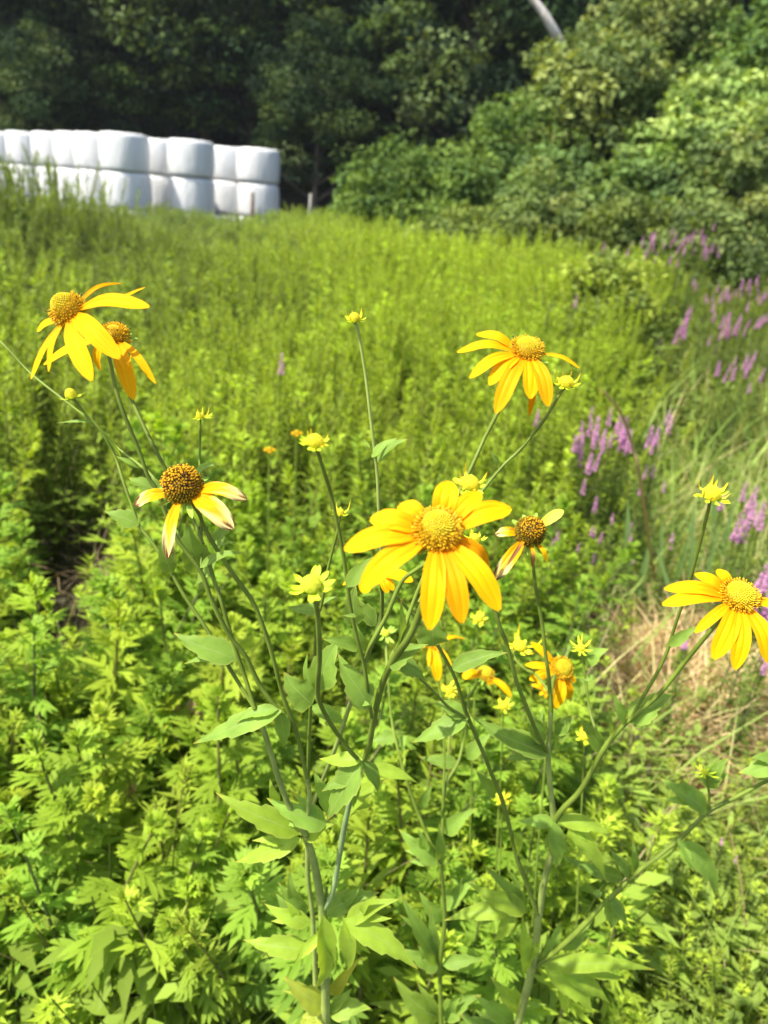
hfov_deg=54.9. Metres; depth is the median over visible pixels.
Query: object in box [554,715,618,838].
weed shoot
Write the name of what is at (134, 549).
weed shoot
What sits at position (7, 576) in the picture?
weed shoot
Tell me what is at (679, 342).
purple loosestrife
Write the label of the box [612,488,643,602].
purple loosestrife
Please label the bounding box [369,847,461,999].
weed shoot
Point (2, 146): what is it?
wrapped bale
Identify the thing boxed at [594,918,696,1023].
weed shoot
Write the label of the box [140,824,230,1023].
weed shoot
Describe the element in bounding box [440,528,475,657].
weed shoot
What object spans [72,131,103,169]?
wrapped bale
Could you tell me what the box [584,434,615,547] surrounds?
purple loosestrife
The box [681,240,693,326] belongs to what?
purple loosestrife
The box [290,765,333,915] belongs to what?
weed shoot
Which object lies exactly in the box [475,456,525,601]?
weed shoot
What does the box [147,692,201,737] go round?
grass stalk
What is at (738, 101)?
light green tree
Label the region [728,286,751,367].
purple loosestrife
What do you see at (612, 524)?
purple loosestrife
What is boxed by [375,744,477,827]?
weed shoot
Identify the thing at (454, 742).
weed shoot
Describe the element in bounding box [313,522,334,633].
weed shoot
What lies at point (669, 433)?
purple loosestrife
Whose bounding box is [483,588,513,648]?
weed shoot
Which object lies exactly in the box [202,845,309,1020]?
weed shoot
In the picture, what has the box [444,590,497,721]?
weed shoot
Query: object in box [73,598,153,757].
weed shoot
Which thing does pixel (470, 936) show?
weed shoot
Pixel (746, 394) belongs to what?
purple loosestrife
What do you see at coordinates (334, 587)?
weed shoot
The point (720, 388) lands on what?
purple loosestrife
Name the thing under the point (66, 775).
weed shoot
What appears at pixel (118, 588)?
weed shoot
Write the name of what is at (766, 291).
purple loosestrife
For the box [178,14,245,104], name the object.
forest tree
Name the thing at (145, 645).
weed shoot
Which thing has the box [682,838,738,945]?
purple loosestrife
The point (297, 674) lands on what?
weed shoot
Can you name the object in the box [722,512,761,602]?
purple loosestrife
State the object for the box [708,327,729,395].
purple loosestrife
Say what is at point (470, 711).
weed shoot
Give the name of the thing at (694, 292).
purple loosestrife
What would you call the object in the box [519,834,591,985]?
weed shoot
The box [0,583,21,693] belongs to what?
weed shoot
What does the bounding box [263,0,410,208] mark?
conifer tree
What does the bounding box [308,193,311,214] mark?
wooden post
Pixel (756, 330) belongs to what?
purple loosestrife
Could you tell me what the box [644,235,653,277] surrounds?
purple loosestrife
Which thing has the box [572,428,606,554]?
purple loosestrife
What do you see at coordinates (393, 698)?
weed shoot
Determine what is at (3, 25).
understory tree
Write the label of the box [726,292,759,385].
purple loosestrife
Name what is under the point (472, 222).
leafy shrub
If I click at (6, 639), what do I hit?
weed shoot
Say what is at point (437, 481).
weed shoot
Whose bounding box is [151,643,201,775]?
weed shoot
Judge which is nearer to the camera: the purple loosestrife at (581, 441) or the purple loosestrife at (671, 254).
the purple loosestrife at (581, 441)
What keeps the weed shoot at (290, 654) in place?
on the ground at (290, 198)
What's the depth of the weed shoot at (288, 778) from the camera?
1.50 m
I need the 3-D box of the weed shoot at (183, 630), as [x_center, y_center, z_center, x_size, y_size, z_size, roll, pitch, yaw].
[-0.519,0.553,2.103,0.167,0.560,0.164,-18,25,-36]
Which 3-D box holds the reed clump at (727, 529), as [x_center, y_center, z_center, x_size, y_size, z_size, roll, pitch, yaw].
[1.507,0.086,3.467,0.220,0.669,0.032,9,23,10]
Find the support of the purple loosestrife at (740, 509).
on the ground at (290, 198)
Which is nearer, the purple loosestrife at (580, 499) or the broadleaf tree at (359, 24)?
the purple loosestrife at (580, 499)
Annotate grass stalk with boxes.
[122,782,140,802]
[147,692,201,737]
[601,389,656,592]
[730,833,745,925]
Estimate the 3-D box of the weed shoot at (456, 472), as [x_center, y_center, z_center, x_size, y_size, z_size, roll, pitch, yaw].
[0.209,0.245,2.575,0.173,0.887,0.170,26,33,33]
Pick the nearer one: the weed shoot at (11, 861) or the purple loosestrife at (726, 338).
the weed shoot at (11, 861)
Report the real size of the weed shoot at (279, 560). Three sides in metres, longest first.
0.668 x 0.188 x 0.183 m
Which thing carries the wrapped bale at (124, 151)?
on the wrapped bale at (142, 182)
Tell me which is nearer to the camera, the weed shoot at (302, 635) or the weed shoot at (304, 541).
the weed shoot at (302, 635)
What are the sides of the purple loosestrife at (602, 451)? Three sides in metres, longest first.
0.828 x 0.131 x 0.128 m
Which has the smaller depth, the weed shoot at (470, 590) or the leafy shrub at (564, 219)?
the weed shoot at (470, 590)
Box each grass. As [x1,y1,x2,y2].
[372,416,767,949]
[400,666,767,1023]
[538,545,767,872]
[550,308,767,497]
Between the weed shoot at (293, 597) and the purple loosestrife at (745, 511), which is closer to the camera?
the weed shoot at (293, 597)
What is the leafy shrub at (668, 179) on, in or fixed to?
on the ground at (290, 198)
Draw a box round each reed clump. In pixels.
[593,500,651,618]
[619,518,690,608]
[654,492,719,628]
[684,462,734,573]
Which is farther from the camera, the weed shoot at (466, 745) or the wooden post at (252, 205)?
the wooden post at (252, 205)
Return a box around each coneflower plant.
[0,283,580,1023]
[264,446,274,598]
[276,308,412,986]
[291,430,301,568]
[373,608,588,1023]
[390,475,767,1023]
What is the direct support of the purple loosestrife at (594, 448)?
on the ground cover at (108, 952)
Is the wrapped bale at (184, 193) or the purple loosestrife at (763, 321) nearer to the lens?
the purple loosestrife at (763, 321)
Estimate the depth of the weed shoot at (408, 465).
2.92 m
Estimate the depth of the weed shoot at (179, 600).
2.27 m
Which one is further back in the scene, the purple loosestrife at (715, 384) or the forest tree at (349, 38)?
the forest tree at (349, 38)
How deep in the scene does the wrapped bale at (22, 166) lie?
23.14 m
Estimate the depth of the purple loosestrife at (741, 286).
6.68 m
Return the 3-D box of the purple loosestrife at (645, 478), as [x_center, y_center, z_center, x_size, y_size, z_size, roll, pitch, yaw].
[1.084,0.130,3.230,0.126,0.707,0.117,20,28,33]
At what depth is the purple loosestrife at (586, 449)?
3.22 m
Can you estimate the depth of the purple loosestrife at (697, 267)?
8.46 m
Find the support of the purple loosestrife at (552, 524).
on the ground at (290, 198)
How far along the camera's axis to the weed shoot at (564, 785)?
1.75 m
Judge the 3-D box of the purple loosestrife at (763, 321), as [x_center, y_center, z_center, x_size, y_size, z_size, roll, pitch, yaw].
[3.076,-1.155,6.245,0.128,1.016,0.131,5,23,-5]
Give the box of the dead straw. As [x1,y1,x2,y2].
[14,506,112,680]
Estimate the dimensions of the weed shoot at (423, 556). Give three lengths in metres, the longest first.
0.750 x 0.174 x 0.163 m
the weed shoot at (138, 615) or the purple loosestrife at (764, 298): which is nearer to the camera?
the weed shoot at (138, 615)
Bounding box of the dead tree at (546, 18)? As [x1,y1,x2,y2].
[529,0,563,43]
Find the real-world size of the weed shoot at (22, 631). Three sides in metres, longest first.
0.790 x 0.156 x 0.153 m
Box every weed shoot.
[0,421,47,567]
[0,469,27,688]
[0,537,24,596]
[0,542,17,602]
[0,573,92,752]
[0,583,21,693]
[0,614,75,837]
[0,628,14,688]
[0,632,26,729]
[0,642,29,763]
[0,704,55,761]
[0,758,45,841]
[0,786,45,898]
[0,794,104,1016]
[0,802,39,916]
[0,853,52,1023]
[2,519,42,628]
[2,570,63,720]
[6,728,123,924]
[27,718,126,878]
[27,781,128,939]
[31,776,60,882]
[31,808,174,1023]
[38,633,84,753]
[38,868,148,999]
[39,597,82,681]
[39,677,89,740]
[67,700,157,849]
[72,567,141,734]
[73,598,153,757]
[75,793,140,884]
[77,779,153,889]
[80,578,146,744]
[99,809,171,931]
[102,522,184,650]
[107,652,190,808]
[109,522,153,585]
[110,603,162,699]
[111,581,164,699]
[111,605,175,773]
[120,486,176,598]
[122,523,150,590]
[124,417,166,553]
[124,684,171,811]
[129,817,225,1023]
[132,501,165,564]
[133,410,191,560]
[133,416,191,572]
[134,503,194,648]
[134,690,222,845]
[135,576,199,800]
[136,487,189,590]
[138,802,248,1018]
[140,517,214,636]
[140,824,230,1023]
[143,644,226,780]
[144,544,234,710]
[147,684,219,858]
[150,548,187,629]
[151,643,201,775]
[154,501,230,592]
[154,908,250,1023]
[155,874,210,1023]
[159,426,203,534]
[167,638,224,693]
[174,596,202,629]
[174,611,273,773]
[175,621,207,692]
[176,684,263,948]
[182,509,214,622]
[182,578,216,679]
[187,585,219,665]
[187,702,291,926]
[189,565,255,633]
[191,449,234,543]
[198,514,287,632]
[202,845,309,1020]
[204,471,249,614]
[211,535,258,665]
[214,494,243,603]
[215,502,262,615]
[222,497,259,611]
[224,571,296,702]
[224,693,254,781]
[227,833,307,1023]
[228,450,263,521]
[231,541,275,672]
[232,480,269,587]
[236,633,267,676]
[240,492,299,589]
[242,723,299,804]
[249,713,317,840]
[250,637,314,788]
[253,695,317,750]
[254,597,320,740]
[256,568,308,691]
[257,501,283,556]
[259,540,328,628]
[262,728,289,797]
[264,548,308,636]
[265,842,372,1023]
[272,583,309,636]
[275,652,299,695]
[277,516,324,620]
[278,766,304,865]
[279,459,315,614]
[280,511,345,561]
[280,624,350,715]
[282,535,313,574]
[285,449,334,571]
[285,601,324,693]
[288,723,312,795]
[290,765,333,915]
[292,733,320,799]
[294,528,376,575]
[298,497,360,559]
[298,711,364,815]
[300,690,350,754]
[306,549,342,655]
[310,813,353,921]
[312,830,384,1020]
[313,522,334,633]
[313,563,364,653]
[319,466,354,563]
[320,565,351,687]
[321,546,376,673]
[322,554,423,692]
[325,635,370,745]
[329,549,385,720]
[336,774,401,913]
[338,665,406,772]
[340,664,418,826]
[341,432,383,561]
[344,794,399,1023]
[348,477,380,594]
[355,662,371,724]
[358,499,393,589]
[363,504,393,559]
[365,551,426,654]
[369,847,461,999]
[369,882,448,1023]
[373,748,437,931]
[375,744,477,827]
[376,496,417,625]
[377,699,446,770]
[381,583,401,702]
[382,718,449,1012]
[387,672,428,827]
[393,447,420,507]
[394,700,485,815]
[394,778,493,884]
[396,554,422,630]
[396,619,455,712]
[402,484,434,592]
[405,552,427,594]
[406,859,483,994]
[408,558,422,618]
[410,677,479,825]
[411,631,460,713]
[411,668,485,753]
[414,484,433,611]
[421,437,451,508]
[430,685,479,780]
[431,683,490,813]
[431,786,472,906]
[433,616,471,685]
[439,605,493,708]
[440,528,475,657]
[443,894,493,1011]
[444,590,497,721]
[446,468,461,494]
[448,707,539,915]
[448,739,509,914]
[450,919,543,1023]
[451,476,497,618]
[451,716,523,881]
[456,571,520,716]
[461,791,548,951]
[464,529,483,622]
[466,441,490,543]
[467,692,522,778]
[468,488,496,590]
[469,525,492,612]
[473,712,577,873]
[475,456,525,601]
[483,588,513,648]
[483,607,502,645]
[485,584,551,649]
[486,627,528,708]
[488,502,516,592]
[488,630,538,722]
[491,648,535,722]
[493,691,536,816]
[494,562,534,671]
[497,799,554,928]
[501,490,548,614]
[501,776,556,918]
[505,493,575,623]
[506,622,542,692]
[507,860,527,959]
[508,702,588,833]
[511,493,526,537]
[511,532,569,652]
[514,639,537,712]
[516,595,541,636]
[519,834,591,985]
[520,511,588,673]
[522,708,561,816]
[525,569,582,653]
[526,700,542,717]
[536,574,598,701]
[538,637,552,691]
[539,538,598,625]
[540,756,575,810]
[543,539,641,672]
[544,703,580,801]
[545,555,575,610]
[546,660,596,804]
[549,595,585,641]
[553,680,621,785]
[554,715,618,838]
[561,553,581,605]
[565,570,610,629]
[567,773,623,855]
[578,892,639,1023]
[589,820,615,921]
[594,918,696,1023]
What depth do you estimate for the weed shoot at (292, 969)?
1.20 m
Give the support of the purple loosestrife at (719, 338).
on the ground at (290, 198)
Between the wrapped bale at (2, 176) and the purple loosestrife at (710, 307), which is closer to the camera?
the purple loosestrife at (710, 307)
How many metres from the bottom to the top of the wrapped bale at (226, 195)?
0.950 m
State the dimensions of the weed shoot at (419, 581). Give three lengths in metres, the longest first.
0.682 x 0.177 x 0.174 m
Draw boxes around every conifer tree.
[60,0,211,138]
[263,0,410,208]
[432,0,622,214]
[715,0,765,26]
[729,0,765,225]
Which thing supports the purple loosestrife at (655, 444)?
on the ground at (290, 198)
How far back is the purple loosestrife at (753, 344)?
6.26 m
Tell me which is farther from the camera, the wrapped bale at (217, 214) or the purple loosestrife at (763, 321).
the wrapped bale at (217, 214)
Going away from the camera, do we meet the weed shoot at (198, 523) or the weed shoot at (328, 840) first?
the weed shoot at (328, 840)
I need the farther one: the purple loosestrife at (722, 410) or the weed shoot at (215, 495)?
the purple loosestrife at (722, 410)
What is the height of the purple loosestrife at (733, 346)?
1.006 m
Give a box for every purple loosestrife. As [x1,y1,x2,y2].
[267,353,289,522]
[517,409,542,506]
[543,522,560,559]
[557,436,579,552]
[557,450,582,550]
[557,453,600,566]
[560,436,581,539]
[565,295,577,355]
[565,543,581,600]
[566,452,593,546]
[567,421,583,517]
[567,480,586,593]
[568,528,598,606]
[569,432,584,524]
[569,526,599,597]
[570,420,592,527]
[571,431,597,546]
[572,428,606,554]
[576,406,593,496]
[576,437,607,577]
[576,499,602,590]
[578,416,599,555]
[580,432,626,568]
[580,552,596,625]
[581,532,606,616]
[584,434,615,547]
[588,408,612,535]
[591,517,619,628]
[592,415,621,536]
[597,426,624,538]
[598,422,619,553]
[598,422,623,547]
[598,514,620,578]
[599,442,624,535]
[601,415,628,543]
[601,535,637,620]
[602,428,625,555]
[606,428,632,537]
[607,524,634,618]
[611,431,636,584]
[611,559,639,650]
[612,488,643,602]
[615,728,643,765]
[617,733,646,776]
[618,465,648,588]
[622,426,653,540]
[629,433,657,530]
[630,465,655,589]
[631,766,660,818]
[632,427,659,550]
[634,410,671,557]
[635,775,661,821]
[637,415,672,532]
[639,236,643,265]
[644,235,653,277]
[648,244,654,284]
[654,242,664,289]
[655,232,676,328]
[655,239,671,349]
[658,230,672,324]
[660,257,671,308]
[661,240,682,325]
[661,248,678,314]
[662,258,678,342]
[663,235,686,337]
[663,238,683,321]
[665,247,684,337]
[665,325,685,385]
[665,332,678,378]
[666,234,690,341]
[668,229,695,329]
[668,318,688,381]
[668,326,686,402]
[669,235,689,340]
[669,324,681,372]
[673,311,688,381]
[676,282,697,376]
[676,305,691,386]
[680,230,702,321]
[680,249,694,331]
[681,237,704,329]
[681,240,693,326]
[681,277,694,367]
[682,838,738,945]
[684,247,707,339]
[685,236,705,310]
[685,252,703,317]
[685,336,710,423]
[686,247,714,344]
[687,244,705,309]
[688,222,714,343]
[688,495,725,621]
[689,244,713,321]
[689,298,708,381]
[690,312,715,402]
[691,513,743,650]
[691,858,750,957]
[692,248,708,340]
[693,295,705,371]
[694,301,715,378]
[696,285,718,373]
[696,297,713,354]
[696,371,726,460]
[698,330,722,400]
[698,561,767,731]
[699,287,724,392]
[699,315,724,394]
[699,511,752,630]
[700,246,720,338]
[701,295,722,374]
[701,360,720,453]
[702,486,758,610]
[703,312,731,407]
[703,340,719,384]
[703,482,748,607]
[705,320,729,403]
[707,575,767,742]
[708,322,726,393]
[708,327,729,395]
[708,363,731,448]
[709,286,728,379]
[709,365,749,469]
[710,288,728,375]
[710,292,731,367]
[710,324,735,399]
[710,368,735,451]
[711,322,730,400]
[714,289,736,373]
[714,357,737,453]
[715,615,767,748]
[715,662,767,774]
[716,278,743,366]
[716,319,739,391]
[717,367,748,464]
[718,354,748,467]
[720,356,753,454]
[720,357,754,468]
[721,313,741,396]
[722,327,746,398]
[722,501,757,602]
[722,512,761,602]
[725,289,742,357]
[725,323,738,394]
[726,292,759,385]
[727,318,750,392]
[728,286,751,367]
[728,350,756,456]
[728,369,764,468]
[730,279,750,374]
[730,382,751,470]
[730,501,766,582]
[731,275,758,362]
[731,301,748,374]
[734,281,750,382]
[734,284,748,382]
[736,283,759,378]
[736,375,767,450]
[737,319,758,390]
[742,284,767,361]
[742,319,760,398]
[744,293,763,372]
[745,296,766,363]
[748,292,766,362]
[748,316,763,405]
[748,530,767,654]
[749,296,767,376]
[749,314,766,380]
[750,322,767,380]
[750,363,767,419]
[752,318,767,375]
[752,337,767,388]
[754,358,767,398]
[757,339,767,391]
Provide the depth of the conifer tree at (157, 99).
28.13 m
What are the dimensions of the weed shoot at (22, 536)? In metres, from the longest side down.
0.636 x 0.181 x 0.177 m
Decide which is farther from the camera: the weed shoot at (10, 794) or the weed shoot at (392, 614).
the weed shoot at (392, 614)
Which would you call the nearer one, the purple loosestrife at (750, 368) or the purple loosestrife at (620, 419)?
the purple loosestrife at (620, 419)
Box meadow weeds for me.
[0,142,767,582]
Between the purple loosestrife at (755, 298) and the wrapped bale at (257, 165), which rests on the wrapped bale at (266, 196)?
the wrapped bale at (257, 165)
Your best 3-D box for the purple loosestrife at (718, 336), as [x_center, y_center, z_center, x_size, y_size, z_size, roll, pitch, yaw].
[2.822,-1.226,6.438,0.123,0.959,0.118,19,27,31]
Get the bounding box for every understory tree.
[0,9,99,131]
[0,20,74,131]
[243,6,384,214]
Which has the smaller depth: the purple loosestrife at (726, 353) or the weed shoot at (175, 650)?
the weed shoot at (175, 650)
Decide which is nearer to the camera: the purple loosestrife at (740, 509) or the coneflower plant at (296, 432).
the coneflower plant at (296, 432)
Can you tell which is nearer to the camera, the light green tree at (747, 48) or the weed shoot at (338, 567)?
the weed shoot at (338, 567)
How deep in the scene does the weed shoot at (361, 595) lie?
2.16 m
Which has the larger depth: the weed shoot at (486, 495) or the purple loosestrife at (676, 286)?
the purple loosestrife at (676, 286)
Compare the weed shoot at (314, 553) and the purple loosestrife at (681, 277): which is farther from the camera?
the purple loosestrife at (681, 277)
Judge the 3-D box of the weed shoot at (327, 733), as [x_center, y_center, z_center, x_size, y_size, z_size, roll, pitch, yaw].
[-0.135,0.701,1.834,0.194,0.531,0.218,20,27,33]
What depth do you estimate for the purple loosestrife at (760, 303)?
6.77 m
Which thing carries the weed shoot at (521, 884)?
on the ground at (290, 198)
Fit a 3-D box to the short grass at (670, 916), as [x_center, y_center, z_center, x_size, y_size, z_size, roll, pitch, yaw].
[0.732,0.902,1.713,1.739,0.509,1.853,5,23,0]
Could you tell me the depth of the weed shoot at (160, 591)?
1.73 m
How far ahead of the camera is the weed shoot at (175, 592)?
2.15 m
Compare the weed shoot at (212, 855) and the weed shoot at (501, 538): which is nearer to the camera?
the weed shoot at (212, 855)
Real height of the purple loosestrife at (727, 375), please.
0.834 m
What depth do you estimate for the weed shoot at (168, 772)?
1.59 m
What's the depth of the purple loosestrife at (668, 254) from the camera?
8.48 m
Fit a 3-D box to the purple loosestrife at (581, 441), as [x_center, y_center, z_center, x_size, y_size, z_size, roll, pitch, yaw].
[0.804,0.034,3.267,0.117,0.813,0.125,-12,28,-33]
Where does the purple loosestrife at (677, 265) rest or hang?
on the ground at (290, 198)
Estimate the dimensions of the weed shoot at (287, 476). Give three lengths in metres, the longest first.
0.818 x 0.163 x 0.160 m
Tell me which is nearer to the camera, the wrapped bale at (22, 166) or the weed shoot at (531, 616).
the weed shoot at (531, 616)
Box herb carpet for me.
[461,718,767,1023]
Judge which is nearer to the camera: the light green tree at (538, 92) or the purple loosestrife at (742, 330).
the purple loosestrife at (742, 330)
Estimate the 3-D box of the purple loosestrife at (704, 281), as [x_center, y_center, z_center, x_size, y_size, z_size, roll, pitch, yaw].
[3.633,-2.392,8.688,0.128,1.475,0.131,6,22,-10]
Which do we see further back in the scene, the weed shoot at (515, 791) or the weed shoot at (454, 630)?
the weed shoot at (454, 630)
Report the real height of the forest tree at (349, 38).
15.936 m
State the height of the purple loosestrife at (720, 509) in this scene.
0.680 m
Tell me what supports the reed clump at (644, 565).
on the ground at (290, 198)
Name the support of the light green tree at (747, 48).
on the ground at (290, 198)
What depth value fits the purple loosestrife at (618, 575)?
3.00 m
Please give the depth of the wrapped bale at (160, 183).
21.10 m
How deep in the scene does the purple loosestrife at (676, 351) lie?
6.37 m
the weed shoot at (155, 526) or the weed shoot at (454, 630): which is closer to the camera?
the weed shoot at (454, 630)
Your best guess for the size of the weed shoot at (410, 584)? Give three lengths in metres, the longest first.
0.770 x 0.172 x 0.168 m
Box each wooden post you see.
[250,192,253,217]
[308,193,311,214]
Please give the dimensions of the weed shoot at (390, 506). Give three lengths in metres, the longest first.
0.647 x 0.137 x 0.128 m
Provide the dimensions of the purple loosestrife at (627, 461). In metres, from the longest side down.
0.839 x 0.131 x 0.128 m
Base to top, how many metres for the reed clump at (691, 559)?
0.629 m
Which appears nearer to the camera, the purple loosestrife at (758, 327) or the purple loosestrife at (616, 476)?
the purple loosestrife at (616, 476)
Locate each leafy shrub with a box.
[328,133,451,240]
[399,196,561,266]
[414,86,591,235]
[415,150,503,228]
[487,156,607,269]
[494,138,603,244]
[541,245,669,395]
[562,188,689,294]
[571,138,668,247]
[621,148,728,241]
[636,190,767,319]
[677,123,767,296]
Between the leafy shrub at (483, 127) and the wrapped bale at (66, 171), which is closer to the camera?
the leafy shrub at (483, 127)
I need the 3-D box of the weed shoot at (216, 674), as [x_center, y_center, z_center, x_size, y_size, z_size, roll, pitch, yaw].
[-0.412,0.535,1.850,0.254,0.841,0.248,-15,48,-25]
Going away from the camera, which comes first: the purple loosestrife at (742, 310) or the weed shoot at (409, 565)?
the weed shoot at (409, 565)
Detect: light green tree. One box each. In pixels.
[501,61,583,180]
[511,22,688,185]
[571,0,746,160]
[623,57,767,192]
[661,0,767,154]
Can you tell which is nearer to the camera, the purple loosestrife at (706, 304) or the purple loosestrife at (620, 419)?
the purple loosestrife at (620, 419)
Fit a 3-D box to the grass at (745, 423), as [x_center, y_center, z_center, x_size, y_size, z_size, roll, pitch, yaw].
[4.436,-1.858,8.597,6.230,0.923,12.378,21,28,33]
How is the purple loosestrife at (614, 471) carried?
on the ground at (290, 198)
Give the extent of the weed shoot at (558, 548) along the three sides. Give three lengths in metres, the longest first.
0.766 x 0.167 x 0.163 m
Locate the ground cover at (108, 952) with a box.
[0,258,767,1023]
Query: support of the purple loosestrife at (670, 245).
on the ground at (290, 198)
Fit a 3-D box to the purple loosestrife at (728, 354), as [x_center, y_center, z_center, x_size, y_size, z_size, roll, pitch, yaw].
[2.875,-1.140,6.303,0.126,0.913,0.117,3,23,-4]
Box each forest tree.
[1,0,153,130]
[8,4,101,129]
[37,0,236,138]
[150,0,336,167]
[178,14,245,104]
[257,0,464,166]
[362,0,523,190]
[409,24,541,171]
[706,0,759,21]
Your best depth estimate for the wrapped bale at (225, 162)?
22.00 m
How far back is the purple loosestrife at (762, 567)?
2.78 m
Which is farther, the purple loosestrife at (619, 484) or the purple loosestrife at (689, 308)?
the purple loosestrife at (689, 308)
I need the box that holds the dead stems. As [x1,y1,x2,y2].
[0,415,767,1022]
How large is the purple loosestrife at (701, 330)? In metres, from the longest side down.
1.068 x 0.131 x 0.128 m
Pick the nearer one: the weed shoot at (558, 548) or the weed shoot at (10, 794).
the weed shoot at (10, 794)
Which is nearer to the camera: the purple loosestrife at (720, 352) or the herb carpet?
the herb carpet
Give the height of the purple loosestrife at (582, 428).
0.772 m
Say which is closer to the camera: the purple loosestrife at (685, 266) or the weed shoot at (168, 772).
the weed shoot at (168, 772)
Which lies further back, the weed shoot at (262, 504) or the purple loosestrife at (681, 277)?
the purple loosestrife at (681, 277)
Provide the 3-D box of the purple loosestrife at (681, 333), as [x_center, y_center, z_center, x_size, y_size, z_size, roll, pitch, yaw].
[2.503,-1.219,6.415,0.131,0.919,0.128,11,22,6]
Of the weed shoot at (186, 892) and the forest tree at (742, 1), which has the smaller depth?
the weed shoot at (186, 892)
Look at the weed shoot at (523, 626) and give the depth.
2.26 m
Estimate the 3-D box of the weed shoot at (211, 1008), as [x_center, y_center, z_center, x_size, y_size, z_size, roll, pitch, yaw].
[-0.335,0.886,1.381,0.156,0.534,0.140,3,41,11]
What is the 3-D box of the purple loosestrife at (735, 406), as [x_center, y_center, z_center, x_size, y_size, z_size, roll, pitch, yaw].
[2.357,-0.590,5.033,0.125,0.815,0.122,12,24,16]
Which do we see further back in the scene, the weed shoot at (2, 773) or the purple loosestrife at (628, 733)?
the purple loosestrife at (628, 733)
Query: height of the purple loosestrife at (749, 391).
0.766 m
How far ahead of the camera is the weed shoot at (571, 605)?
2.58 m
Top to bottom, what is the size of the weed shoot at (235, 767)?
0.706 m
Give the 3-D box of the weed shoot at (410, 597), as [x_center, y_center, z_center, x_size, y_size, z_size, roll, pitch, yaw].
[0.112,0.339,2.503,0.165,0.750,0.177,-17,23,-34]
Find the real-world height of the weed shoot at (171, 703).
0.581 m
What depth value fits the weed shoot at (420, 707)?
1.94 m
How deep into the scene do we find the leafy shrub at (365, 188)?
14.89 m
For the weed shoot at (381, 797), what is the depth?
1.44 m
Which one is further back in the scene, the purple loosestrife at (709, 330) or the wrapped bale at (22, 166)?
the wrapped bale at (22, 166)
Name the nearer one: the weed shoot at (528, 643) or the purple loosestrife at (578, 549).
the weed shoot at (528, 643)
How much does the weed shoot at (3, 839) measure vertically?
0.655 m
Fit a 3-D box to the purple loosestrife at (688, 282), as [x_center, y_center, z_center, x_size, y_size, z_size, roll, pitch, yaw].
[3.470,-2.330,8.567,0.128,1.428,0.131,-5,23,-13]
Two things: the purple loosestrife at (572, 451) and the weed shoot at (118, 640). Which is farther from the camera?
the purple loosestrife at (572, 451)
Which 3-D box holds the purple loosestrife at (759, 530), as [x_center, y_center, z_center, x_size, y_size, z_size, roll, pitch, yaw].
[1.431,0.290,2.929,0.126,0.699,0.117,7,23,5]
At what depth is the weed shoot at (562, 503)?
2.54 m
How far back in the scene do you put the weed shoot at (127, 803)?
1.52 m
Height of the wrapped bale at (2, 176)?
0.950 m
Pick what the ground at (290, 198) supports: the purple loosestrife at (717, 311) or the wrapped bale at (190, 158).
the purple loosestrife at (717, 311)
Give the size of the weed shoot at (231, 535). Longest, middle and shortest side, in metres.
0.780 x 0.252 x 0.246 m
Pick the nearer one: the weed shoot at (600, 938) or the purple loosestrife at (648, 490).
the weed shoot at (600, 938)
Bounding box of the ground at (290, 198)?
[0,70,767,1023]
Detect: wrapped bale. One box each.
[0,131,11,163]
[0,163,7,191]
[4,130,39,165]
[9,164,37,196]
[30,131,55,166]
[36,166,53,197]
[52,131,76,167]
[56,167,77,200]
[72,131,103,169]
[75,168,102,205]
[98,131,149,172]
[101,170,152,210]
[146,137,171,175]
[149,174,169,209]
[167,138,214,178]
[168,176,214,214]
[211,145,240,181]
[213,180,239,213]
[213,213,241,223]
[236,147,279,184]
[238,182,279,216]
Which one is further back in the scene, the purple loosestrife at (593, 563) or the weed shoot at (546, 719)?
the purple loosestrife at (593, 563)
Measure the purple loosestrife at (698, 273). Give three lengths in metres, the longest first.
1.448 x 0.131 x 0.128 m
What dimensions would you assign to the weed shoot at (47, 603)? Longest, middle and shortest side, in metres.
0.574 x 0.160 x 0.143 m
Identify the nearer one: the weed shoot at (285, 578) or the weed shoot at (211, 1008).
the weed shoot at (211, 1008)
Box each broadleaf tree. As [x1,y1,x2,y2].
[0,0,156,127]
[0,2,87,88]
[88,0,295,179]
[177,0,354,184]
[305,0,502,207]
[366,0,594,163]
[535,0,733,54]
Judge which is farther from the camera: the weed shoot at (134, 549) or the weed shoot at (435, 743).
the weed shoot at (134, 549)
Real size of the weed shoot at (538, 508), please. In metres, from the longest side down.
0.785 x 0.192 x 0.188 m
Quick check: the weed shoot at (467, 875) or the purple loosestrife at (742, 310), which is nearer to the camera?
the weed shoot at (467, 875)
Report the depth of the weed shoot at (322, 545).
2.37 m
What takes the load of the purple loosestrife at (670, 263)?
on the ground at (290, 198)
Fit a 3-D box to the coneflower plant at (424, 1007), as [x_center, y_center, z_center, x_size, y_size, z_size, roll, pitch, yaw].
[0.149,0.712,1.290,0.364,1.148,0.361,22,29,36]
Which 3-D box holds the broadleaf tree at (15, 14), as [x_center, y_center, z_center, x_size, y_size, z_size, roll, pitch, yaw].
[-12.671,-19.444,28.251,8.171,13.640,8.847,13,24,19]
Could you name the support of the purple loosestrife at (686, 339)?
on the ground at (290, 198)
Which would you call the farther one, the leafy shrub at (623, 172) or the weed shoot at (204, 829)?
the leafy shrub at (623, 172)
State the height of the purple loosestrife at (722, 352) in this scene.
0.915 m
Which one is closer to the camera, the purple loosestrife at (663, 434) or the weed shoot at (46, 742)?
the weed shoot at (46, 742)

